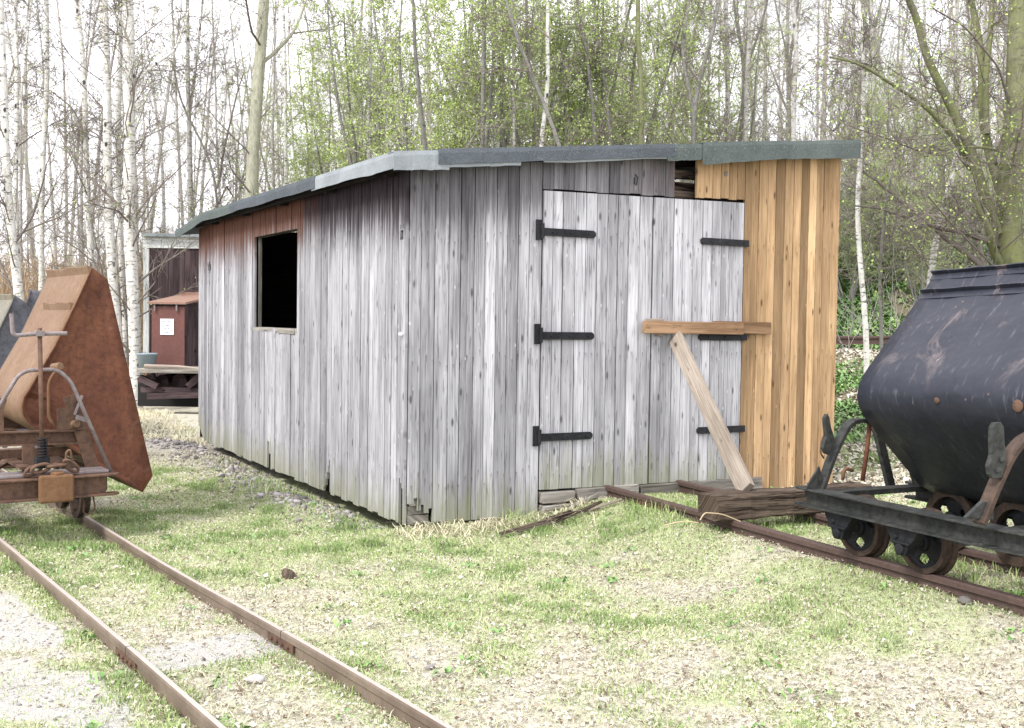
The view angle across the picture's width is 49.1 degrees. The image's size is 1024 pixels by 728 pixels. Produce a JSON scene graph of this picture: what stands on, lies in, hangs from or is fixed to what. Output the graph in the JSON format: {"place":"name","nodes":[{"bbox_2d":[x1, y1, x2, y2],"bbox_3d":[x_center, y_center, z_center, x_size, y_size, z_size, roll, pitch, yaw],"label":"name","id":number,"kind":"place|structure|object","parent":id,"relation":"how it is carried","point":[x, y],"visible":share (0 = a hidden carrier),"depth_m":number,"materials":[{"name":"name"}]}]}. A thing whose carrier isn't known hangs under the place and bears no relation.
{"place":"outdoors","nodes":[
{"label":"outdoors","id":0,"kind":"place"},
{"bbox_2d":[0,0,1008,284],"label":"sky","id":1,"kind":"structure","parent":0,"point":[71,49],"materials":[{"name":"white"}]},
{"bbox_2d":[0,200,1023,727],"bbox_3d":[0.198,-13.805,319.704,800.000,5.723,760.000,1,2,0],"label":"ground","id":2,"kind":"structure","parent":0,"point":[184,640],"depth_m":5.17,"materials":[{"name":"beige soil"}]},
{"bbox_2d":[4,66,57,282],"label":"young tree","id":3,"kind":"object","parent":2,"relation":"on","point":[28,244],"visible":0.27,"depth_m":28.61,"materials":[{"name":"grey plant"}]},
{"bbox_2d":[0,0,73,287],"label":"birch tree","id":4,"kind":"object","parent":2,"relation":"on","point":[20,183],"visible":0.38,"depth_m":26.81,"materials":[{"name":"white plant"}]},
{"bbox_2d":[0,0,79,278],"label":"birch tree","id":5,"kind":"object","parent":2,"relation":"on","point":[18,108],"visible":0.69,"depth_m":19.84,"materials":[{"name":"white plant"}]},
{"bbox_2d":[9,0,104,288],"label":"birch tree","id":6,"kind":"object","parent":2,"relation":"on","point":[50,168],"visible":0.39,"depth_m":25.96,"materials":[{"name":"white plant"}]},
{"bbox_2d":[0,0,121,300],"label":"birch tree","id":7,"kind":"object","parent":2,"relation":"on","point":[7,203],"visible":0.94,"depth_m":18.38,"materials":[{"name":"white plant"}]},
{"bbox_2d":[0,0,123,290],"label":"birch tree","id":8,"kind":"object","parent":2,"relation":"on","point":[46,71],"visible":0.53,"depth_m":20.84,"materials":[{"name":"white plant"}]},
{"bbox_2d":[22,0,121,265],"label":"birch tree","id":9,"kind":"object","parent":2,"relation":"on","point":[81,151],"visible":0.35,"depth_m":27.32,"materials":[{"name":"white plant"}]},
{"bbox_2d":[0,239,146,375],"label":"dry reeds","id":10,"kind":"object","parent":2,"relation":"on","point":[29,285],"visible":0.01,"depth_m":24.17,"materials":[{"name":"beige plant"}]},
{"bbox_2d":[37,69,112,266],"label":"young tree","id":11,"kind":"object","parent":2,"relation":"on","point":[71,164],"visible":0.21,"depth_m":29.73,"materials":[{"name":"grey plant"}]},
{"bbox_2d":[6,0,193,313],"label":"birch tree","id":12,"kind":"object","parent":2,"relation":"on","point":[89,233],"visible":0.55,"depth_m":20.26,"materials":[{"name":"white plant"}]},
{"bbox_2d":[44,200,167,374],"bbox_3d":[-8.137,-1.627,25.192,4.006,4.277,4.930,2,2,25],"label":"bare shrub","id":13,"kind":"object","parent":2,"relation":"on","point":[53,251],"visible":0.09,"depth_m":24.39,"materials":[{"name":"brown plant"}]},
{"bbox_2d":[3,0,227,341],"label":"birch tree","id":14,"kind":"object","parent":2,"relation":"on","point":[110,238],"visible":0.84,"depth_m":19.35,"materials":[{"name":"white plant"}]},
{"bbox_2d":[49,0,181,365],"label":"birch tree","id":15,"kind":"object","parent":2,"relation":"on","point":[124,316],"visible":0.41,"depth_m":21.36,"materials":[{"name":"white plant"}]},
{"bbox_2d":[84,2,153,272],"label":"birch tree","id":16,"kind":"object","parent":2,"relation":"on","point":[112,101],"visible":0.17,"depth_m":31.00,"materials":[{"name":"grey plant"}]},
{"bbox_2d":[90,53,169,272],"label":"woodland tree","id":17,"kind":"object","parent":2,"relation":"on","point":[123,148],"visible":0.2,"depth_m":33.72,"materials":[{"name":"grey plant"}]},
{"bbox_2d":[38,0,247,409],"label":"birch tree","id":18,"kind":"object","parent":2,"relation":"on","point":[129,214],"visible":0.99,"depth_m":18.10,"materials":[{"name":"white plant"}]},
{"bbox_2d":[102,0,206,233],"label":"birch tree","id":19,"kind":"object","parent":2,"relation":"on","point":[164,213],"visible":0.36,"depth_m":32.20,"materials":[{"name":"white plant"}]},
{"bbox_2d":[113,0,219,262],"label":"birch tree","id":20,"kind":"object","parent":2,"relation":"on","point":[160,150],"visible":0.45,"depth_m":28.49,"materials":[{"name":"white plant"}]},
{"bbox_2d":[137,366,197,406],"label":"plank platform","id":21,"kind":"structure","parent":2,"relation":"on","point":[177,388],"depth_m":16.97,"materials":[{"name":"brown wood"}]},
{"bbox_2d":[147,292,198,365],"bbox_3d":[-5.254,-0.569,17.884,0.560,1.169,0.990,2,2,22],"label":"metal cabinet","id":22,"kind":"object","parent":21,"relation":"on","point":[175,334],"visible":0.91,"depth_m":17.61,"materials":[{"name":"red metal"}]},
{"bbox_2d":[142,233,198,375],"bbox_3d":[-5.868,-0.894,21.034,1.266,2.870,2.800,1,2,0],"label":"wooden hut","id":23,"kind":"object","parent":2,"relation":"on","point":[181,271],"visible":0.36,"depth_m":19.74,"materials":[{"name":"wood"}]},
{"bbox_2d":[139,27,205,233],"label":"young tree","id":24,"kind":"object","parent":2,"relation":"on","point":[177,123],"visible":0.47,"depth_m":25.23,"materials":[{"name":"grey plant"}]},
{"bbox_2d":[140,0,245,233],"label":"birch tree","id":25,"kind":"object","parent":2,"relation":"on","point":[207,143],"visible":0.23,"depth_m":33.52,"materials":[{"name":"white plant"}]},
{"bbox_2d":[2,421,387,533],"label":"gravel","id":26,"kind":"structure","parent":2,"relation":"on","point":[276,492],"depth_m":10.06,"materials":[{"name":"grey gravel"}]},
{"bbox_2d":[115,38,291,281],"bbox_3d":[-5.764,-2.884,21.701,3.186,6.885,2.713,-1,3,-39],"label":"woodland tree","id":27,"kind":"object","parent":2,"relation":"on","point":[219,175],"visible":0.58,"depth_m":21.96,"materials":[{"name":"grey plant"}]},
{"bbox_2d":[137,0,274,266],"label":"birch tree","id":28,"kind":"object","parent":2,"relation":"on","point":[189,103],"visible":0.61,"depth_m":22.82,"materials":[{"name":"white plant"}]},
{"bbox_2d":[0,468,452,727],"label":"railway track","id":29,"kind":"structure","parent":2,"relation":"on","point":[200,716],"depth_m":4.92,"materials":[{"name":"metal"}]},
{"bbox_2d":[0,294,39,446],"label":"tipper wagon","id":30,"kind":"object","parent":29,"relation":"on","point":[16,306],"visible":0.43,"depth_m":10.56,"materials":[{"name":"grey metal"}]},
{"bbox_2d":[0,265,152,517],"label":"tipper wagon","id":31,"kind":"object","parent":29,"relation":"on","point":[66,388],"visible":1,"depth_m":7.68,"materials":[{"name":"metal"}]},
{"bbox_2d":[180,0,276,206],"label":"birch tree","id":32,"kind":"object","parent":2,"relation":"on","point":[210,121],"visible":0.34,"depth_m":28.19,"materials":[{"name":"white plant"}]},
{"bbox_2d":[197,33,283,207],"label":"woodland tree","id":33,"kind":"object","parent":2,"relation":"on","point":[246,62],"visible":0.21,"depth_m":33.11,"materials":[{"name":"grey plant"}]},
{"bbox_2d":[200,1,281,195],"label":"birch tree","id":34,"kind":"object","parent":2,"relation":"on","point":[243,143],"visible":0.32,"depth_m":29.16,"materials":[{"name":"white plant"}]},
{"bbox_2d":[154,0,366,226],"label":"beech tree","id":35,"kind":"object","parent":2,"relation":"on","point":[261,59],"visible":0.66,"depth_m":20.73,"materials":[{"name":"beige plant"}]},
{"bbox_2d":[233,0,315,190],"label":"birch tree","id":36,"kind":"object","parent":2,"relation":"on","point":[271,143],"visible":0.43,"depth_m":27.38,"materials":[{"name":"grey plant"}]},
{"bbox_2d":[258,56,298,189],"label":"young tree","id":37,"kind":"object","parent":2,"relation":"on","point":[279,127],"visible":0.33,"depth_m":27.06,"materials":[{"name":"grey plant"}]},
{"bbox_2d":[225,0,350,185],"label":"birch tree","id":38,"kind":"object","parent":2,"relation":"on","point":[286,146],"visible":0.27,"depth_m":24.76,"materials":[{"name":"white plant"}]},
{"bbox_2d":[219,35,373,231],"bbox_3d":[-5.322,-4.022,29.840,4.630,8.758,6.023,-1,3,-43],"label":"leafing tree","id":39,"kind":"object","parent":2,"relation":"on","point":[290,139],"visible":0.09,"depth_m":29.78,"materials":[{"name":"green plant"}]},
{"bbox_2d":[7,406,607,546],"bbox_3d":[-4.710,0.863,13.288,3.816,0.263,15.246,-1,3,-33],"label":"straw","id":40,"kind":"object","parent":2,"relation":"on","point":[147,412],"visible":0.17,"depth_m":8.17,"materials":[{"name":"beige plant"}]},
{"bbox_2d":[274,0,358,172],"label":"birch tree","id":41,"kind":"object","parent":2,"relation":"on","point":[315,77],"visible":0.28,"depth_m":26.30,"materials":[{"name":"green plant"}]},
{"bbox_2d":[270,53,414,185],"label":"leafing tree","id":42,"kind":"object","parent":2,"relation":"on","point":[303,162],"visible":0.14,"depth_m":23.29,"materials":[{"name":"green plant"}]},
{"bbox_2d":[315,0,422,163],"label":"birch tree","id":43,"kind":"object","parent":2,"relation":"on","point":[370,30],"visible":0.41,"depth_m":21.77,"materials":[{"name":"white plant"}]},
{"bbox_2d":[270,0,501,176],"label":"leafing tree","id":44,"kind":"object","parent":2,"relation":"on","point":[353,59],"visible":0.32,"depth_m":20.54,"materials":[{"name":"green plant"}]},
{"bbox_2d":[303,13,497,170],"bbox_3d":[-2.482,-3.654,26.101,4.758,8.391,4.713,0,2,-12],"label":"leafing tree","id":45,"kind":"object","parent":2,"relation":"on","point":[377,72],"visible":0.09,"depth_m":24.78,"materials":[{"name":"green plant"}]},
{"bbox_2d":[300,0,583,159],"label":"leafing tree","id":46,"kind":"object","parent":2,"relation":"on","point":[400,65],"visible":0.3,"depth_m":19.30,"materials":[{"name":"green plant"}]},
{"bbox_2d":[440,0,524,147],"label":"woodland tree","id":47,"kind":"object","parent":2,"relation":"on","point":[483,62],"visible":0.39,"depth_m":18.74,"materials":[{"name":"grey plant"}]},
{"bbox_2d":[0,0,1007,289],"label":"wood","id":48,"kind":"object","parent":2,"relation":"on","point":[144,132],"visible":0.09,"depth_m":43.86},
{"bbox_2d":[456,0,562,147],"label":"birch tree","id":49,"kind":"object","parent":2,"relation":"on","point":[498,142],"visible":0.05,"depth_m":19.88,"materials":[{"name":"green plant"}]},
{"bbox_2d":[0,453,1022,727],"bbox_3d":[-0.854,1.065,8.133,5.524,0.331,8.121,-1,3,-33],"label":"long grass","id":50,"kind":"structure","parent":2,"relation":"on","point":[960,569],"depth_m":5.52,"materials":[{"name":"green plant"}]},
{"bbox_2d":[0,445,1023,727],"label":"grass","id":51,"kind":"structure","parent":2,"relation":"on","point":[280,535],"depth_m":6.32,"materials":[{"name":"green plant"}]},
{"bbox_2d":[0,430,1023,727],"bbox_3d":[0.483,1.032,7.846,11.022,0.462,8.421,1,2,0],"label":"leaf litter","id":52,"kind":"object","parent":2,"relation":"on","point":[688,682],"visible":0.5,"depth_m":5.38,"materials":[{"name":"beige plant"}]},
{"bbox_2d":[0,486,1023,727],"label":"weeds","id":53,"kind":"object","parent":2,"relation":"on","point":[494,629],"visible":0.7,"depth_m":5.54,"materials":[{"name":"green plant"}]},
{"bbox_2d":[0,523,1023,727],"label":"pebbles","id":54,"kind":"object","parent":2,"relation":"on","point":[91,687],"visible":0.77,"depth_m":4.97,"materials":[{"name":"stone"}]},
{"bbox_2d":[449,0,575,147],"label":"birch tree","id":55,"kind":"object","parent":2,"relation":"on","point":[514,127],"visible":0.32,"depth_m":18.82,"materials":[{"name":"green plant"}]},
{"bbox_2d":[175,140,860,524],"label":"wooden shed","id":56,"kind":"structure","parent":2,"relation":"on","point":[453,334],"depth_m":8.73,"materials":[{"name":"grey wood"}]},
{"bbox_2d":[253,229,296,333],"bbox_3d":[-2.184,-0.770,10.520,0.102,0.956,1.390,0,3,-29],"label":"window frame","id":57,"kind":"structure","parent":56,"relation":"in","point":[280,330],"depth_m":11.09,"materials":[{"name":"grey wood"}]},
{"bbox_2d":[533,190,652,489],"bbox_3d":[0.624,-0.176,8.532,1.047,2.244,0.054,0,3,-29],"label":"door","id":58,"kind":"structure","parent":56,"relation":"in","point":[592,430],"depth_m":8.53,"materials":[{"name":"grey wood"}]},
{"bbox_2d":[642,321,743,334],"bbox_3d":[1.450,-0.288,8.931,0.981,0.102,0.048,0,3,-29],"label":"door bar","id":59,"kind":"object","parent":56,"relation":"attached to","point":[672,327],"depth_m":8.90,"materials":[{"name":"brown wood"}]},
{"bbox_2d":[647,197,748,482],"bbox_3d":[1.511,-0.184,9.019,0.948,2.265,0.047,0,3,-29],"label":"door","id":60,"kind":"structure","parent":56,"relation":"in","point":[697,265],"depth_m":8.99,"materials":[{"name":"grey wood"}]},
{"bbox_2d":[713,321,770,333],"bbox_3d":[1.892,-0.298,9.206,0.598,0.103,0.026,0,3,-28],"label":"door bar","id":61,"kind":"object","parent":56,"relation":"attached to","point":[757,327],"depth_m":9.26,"materials":[{"name":"brown wood"}]},
{"bbox_2d":[423,0,635,146],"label":"woodland tree","id":62,"kind":"object","parent":2,"relation":"on","point":[529,71],"visible":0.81,"depth_m":17.52,"materials":[{"name":"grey plant"}]},
{"bbox_2d":[375,0,685,148],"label":"leafing tree","id":63,"kind":"object","parent":2,"relation":"on","point":[501,104],"visible":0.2,"depth_m":19.82,"materials":[{"name":"green plant"}]},
{"bbox_2d":[504,0,628,146],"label":"birch tree","id":64,"kind":"object","parent":2,"relation":"on","point":[547,82],"visible":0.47,"depth_m":18.25,"materials":[{"name":"white plant"}]},
{"bbox_2d":[438,0,751,182],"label":"leafing tree","id":65,"kind":"object","parent":2,"relation":"on","point":[687,31],"visible":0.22,"depth_m":20.79,"materials":[{"name":"green plant"}]},
{"bbox_2d":[488,0,726,147],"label":"leafing tree","id":66,"kind":"object","parent":2,"relation":"on","point":[561,70],"visible":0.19,"depth_m":20.30,"materials":[{"name":"green plant"}]},
{"bbox_2d":[542,0,683,144],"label":"woodland tree","id":67,"kind":"object","parent":2,"relation":"on","point":[588,66],"visible":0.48,"depth_m":19.35,"materials":[{"name":"green plant"}]},
{"bbox_2d":[560,0,708,145],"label":"woodland tree","id":68,"kind":"object","parent":2,"relation":"on","point":[641,134],"visible":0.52,"depth_m":18.82,"materials":[{"name":"green plant"}]},
{"bbox_2d":[618,0,787,182],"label":"woodland tree","id":69,"kind":"object","parent":2,"relation":"on","point":[702,67],"visible":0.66,"depth_m":19.81,"materials":[{"name":"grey plant"}]},
{"bbox_2d":[619,0,791,182],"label":"leafing tree","id":70,"kind":"object","parent":2,"relation":"on","point":[732,104],"visible":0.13,"depth_m":24.25,"materials":[{"name":"green plant"}]},
{"bbox_2d":[668,0,807,181],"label":"birch tree","id":71,"kind":"object","parent":2,"relation":"on","point":[727,94],"visible":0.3,"depth_m":21.71,"materials":[{"name":"green plant"}]},
{"bbox_2d":[689,0,791,140],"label":"woodland tree","id":72,"kind":"object","parent":2,"relation":"on","point":[743,65],"visible":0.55,"depth_m":22.45,"materials":[{"name":"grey plant"}]},
{"bbox_2d":[653,0,841,141],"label":"birch tree","id":73,"kind":"object","parent":2,"relation":"on","point":[747,105],"visible":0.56,"depth_m":20.70,"materials":[{"name":"green plant"}]},
{"bbox_2d":[731,0,791,140],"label":"young tree","id":74,"kind":"object","parent":2,"relation":"on","point":[744,19],"visible":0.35,"depth_m":24.94,"materials":[{"name":"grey plant"}]},
{"bbox_2d":[648,60,886,235],"bbox_3d":[4.786,-3.879,23.067,5.344,5.357,4.240,2,3,30],"label":"bare shrub","id":75,"kind":"object","parent":2,"relation":"on","point":[844,194],"visible":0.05,"depth_m":22.45,"materials":[{"name":"brown plant"}]},
{"bbox_2d":[681,0,870,272],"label":"birch tree","id":76,"kind":"object","parent":2,"relation":"on","point":[793,131],"visible":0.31,"depth_m":19.78,"materials":[{"name":"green plant"}]},
{"bbox_2d":[730,0,826,134],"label":"birch tree","id":77,"kind":"object","parent":2,"relation":"on","point":[764,81],"visible":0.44,"depth_m":25.40,"materials":[{"name":"green plant"}]},
{"bbox_2d":[738,0,825,139],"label":"woodland tree","id":78,"kind":"object","parent":2,"relation":"on","point":[791,52],"visible":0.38,"depth_m":28.38,"materials":[{"name":"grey plant"}]},
{"bbox_2d":[750,0,834,136],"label":"birch tree","id":79,"kind":"object","parent":2,"relation":"on","point":[787,37],"visible":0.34,"depth_m":28.56,"materials":[{"name":"green plant"}]},
{"bbox_2d":[775,0,847,139],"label":"birch tree","id":80,"kind":"object","parent":2,"relation":"on","point":[818,43],"visible":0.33,"depth_m":33.39,"materials":[{"name":"green plant"}]},
{"bbox_2d":[603,480,1023,616],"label":"railway track","id":81,"kind":"structure","parent":2,"relation":"on","point":[958,588],"depth_m":6.32,"materials":[{"name":"metal"}]},
{"bbox_2d":[698,481,874,521],"bbox_3d":[1.847,0.914,7.490,1.332,0.184,0.222,0,2,-26],"label":"timber baulk","id":82,"kind":"object","parent":81,"relation":"on","point":[754,504],"visible":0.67,"depth_m":7.28,"materials":[{"name":"brown wood"}]},
{"bbox_2d":[669,331,754,490],"bbox_3d":[1.411,0.307,8.090,0.101,1.072,1.632,0,2,-10],"label":"diagonal brace","id":83,"kind":"object","parent":82,"relation":"on","point":[737,470],"visible":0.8,"depth_m":7.96,"materials":[{"name":"brown wood"}]},
{"bbox_2d":[795,262,1023,574],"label":"tipper wagon","id":84,"kind":"object","parent":81,"relation":"on","point":[940,396],"visible":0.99,"depth_m":5.97,"materials":[{"name":"black paint"}]},
{"bbox_2d":[751,34,924,231],"bbox_3d":[7.588,-5.153,25.244,3.580,4.522,4.511,2,3,31],"label":"bare shrub","id":85,"kind":"object","parent":2,"relation":"on","point":[844,186],"visible":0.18,"depth_m":24.54,"materials":[{"name":"brown plant"}]},
{"bbox_2d":[802,0,879,139],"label":"young tree","id":86,"kind":"object","parent":2,"relation":"on","point":[847,5],"visible":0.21,"depth_m":26.33,"materials":[{"name":"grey plant"}]},
{"bbox_2d":[805,347,910,485],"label":"woodland litter","id":87,"kind":"object","parent":2,"relation":"on","point":[860,356],"visible":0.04,"depth_m":11.03,"materials":[{"name":"brown plant"}]},
{"bbox_2d":[834,344,883,443],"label":"green plants","id":88,"kind":"object","parent":2,"relation":"on","point":[850,407],"visible":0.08,"depth_m":13.27,"materials":[{"name":"green plant"}]},
{"bbox_2d":[790,0,937,374],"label":"birch tree","id":89,"kind":"object","parent":2,"relation":"on","point":[866,356],"visible":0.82,"depth_m":13.38,"materials":[{"name":"white plant"}]},
{"bbox_2d":[835,111,902,302],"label":"leafing tree","id":90,"kind":"object","parent":2,"relation":"on","point":[855,265],"visible":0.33,"depth_m":22.57,"materials":[{"name":"green plant"}]},
{"bbox_2d":[822,0,916,196],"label":"birch tree","id":91,"kind":"object","parent":2,"relation":"on","point":[850,109],"visible":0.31,"depth_m":25.89,"materials":[{"name":"green plant"}]},
{"bbox_2d":[820,0,919,169],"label":"woodland tree","id":92,"kind":"object","parent":2,"relation":"on","point":[856,40],"visible":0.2,"depth_m":31.54,"materials":[{"name":"grey plant"}]},
{"bbox_2d":[805,56,944,261],"bbox_3d":[7.819,-4.259,23.959,2.504,4.416,2.480,0,2,-13],"label":"leafing tree","id":93,"kind":"object","parent":2,"relation":"on","point":[883,120],"visible":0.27,"depth_m":23.69,"materials":[{"name":"green plant"}]},
{"bbox_2d":[833,0,924,160],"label":"birch tree","id":94,"kind":"object","parent":2,"relation":"on","point":[873,50],"visible":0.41,"depth_m":24.85,"materials":[{"name":"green plant"}]},
{"bbox_2d":[813,72,966,283],"bbox_3d":[7.775,-3.713,22.865,3.305,4.175,4.165,0,2,-17],"label":"bare shrub","id":95,"kind":"object","parent":2,"relation":"on","point":[918,186],"visible":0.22,"depth_m":22.58,"materials":[{"name":"brown plant"}]},
{"bbox_2d":[766,0,1023,308],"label":"willow tree","id":96,"kind":"object","parent":2,"relation":"on","point":[1002,222],"visible":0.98,"depth_m":13.07,"materials":[{"name":"green plant"}]},
{"bbox_2d":[866,0,925,167],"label":"young tree","id":97,"kind":"object","parent":2,"relation":"on","point":[884,10],"visible":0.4,"depth_m":26.65,"materials":[{"name":"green plant"}]},
{"bbox_2d":[838,117,963,351],"bbox_3d":[4.666,-1.308,14.021,1.754,3.626,1.695,1,2,0],"label":"young tree","id":98,"kind":"object","parent":2,"relation":"on","point":[880,271],"visible":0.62,"depth_m":13.95,"materials":[{"name":"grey plant"}]},
{"bbox_2d":[837,43,977,198],"bbox_3d":[9.596,-5.569,26.538,3.415,3.646,4.203,3,3,43],"label":"bare shrub","id":99,"kind":"object","parent":2,"relation":"on","point":[948,53],"visible":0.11,"depth_m":25.77,"materials":[{"name":"brown plant"}]},
{"bbox_2d":[836,143,989,353],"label":"undergrowth","id":100,"kind":"object","parent":2,"relation":"on","point":[851,313],"visible":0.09,"depth_m":19.83,"materials":[{"name":"plant"}]},
{"bbox_2d":[840,44,1005,286],"bbox_3d":[5.569,-1.789,14.475,2.224,4.483,2.143,3,3,39],"label":"birch tree","id":101,"kind":"object","parent":2,"relation":"on","point":[934,248],"visible":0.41,"depth_m":14.32,"materials":[{"name":"white plant"}]},
{"bbox_2d":[863,144,991,303],"bbox_3d":[8.076,-2.579,21.880,2.536,3.687,1.950,-1,3,-42],"label":"leafing tree","id":102,"kind":"object","parent":2,"relation":"on","point":[923,281],"visible":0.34,"depth_m":21.76,"materials":[{"name":"green plant"}]},
{"bbox_2d":[836,190,1023,348],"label":"ivy cover","id":103,"kind":"object","parent":2,"relation":"on","point":[856,300],"visible":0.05,"depth_m":22.60,"materials":[{"name":"green plant"}]},
{"bbox_2d":[886,28,995,247],"bbox_3d":[9.591,-4.842,24.389,2.191,4.730,2.874,0,2,-16],"label":"leafing tree","id":104,"kind":"object","parent":2,"relation":"on","point":[941,135],"visible":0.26,"depth_m":24.37,"materials":[{"name":"green plant"}]},
{"bbox_2d":[867,125,1023,269],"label":"bare shrub","id":105,"kind":"object","parent":2,"relation":"on","point":[976,226],"visible":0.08,"depth_m":22.56,"materials":[{"name":"brown plant"}]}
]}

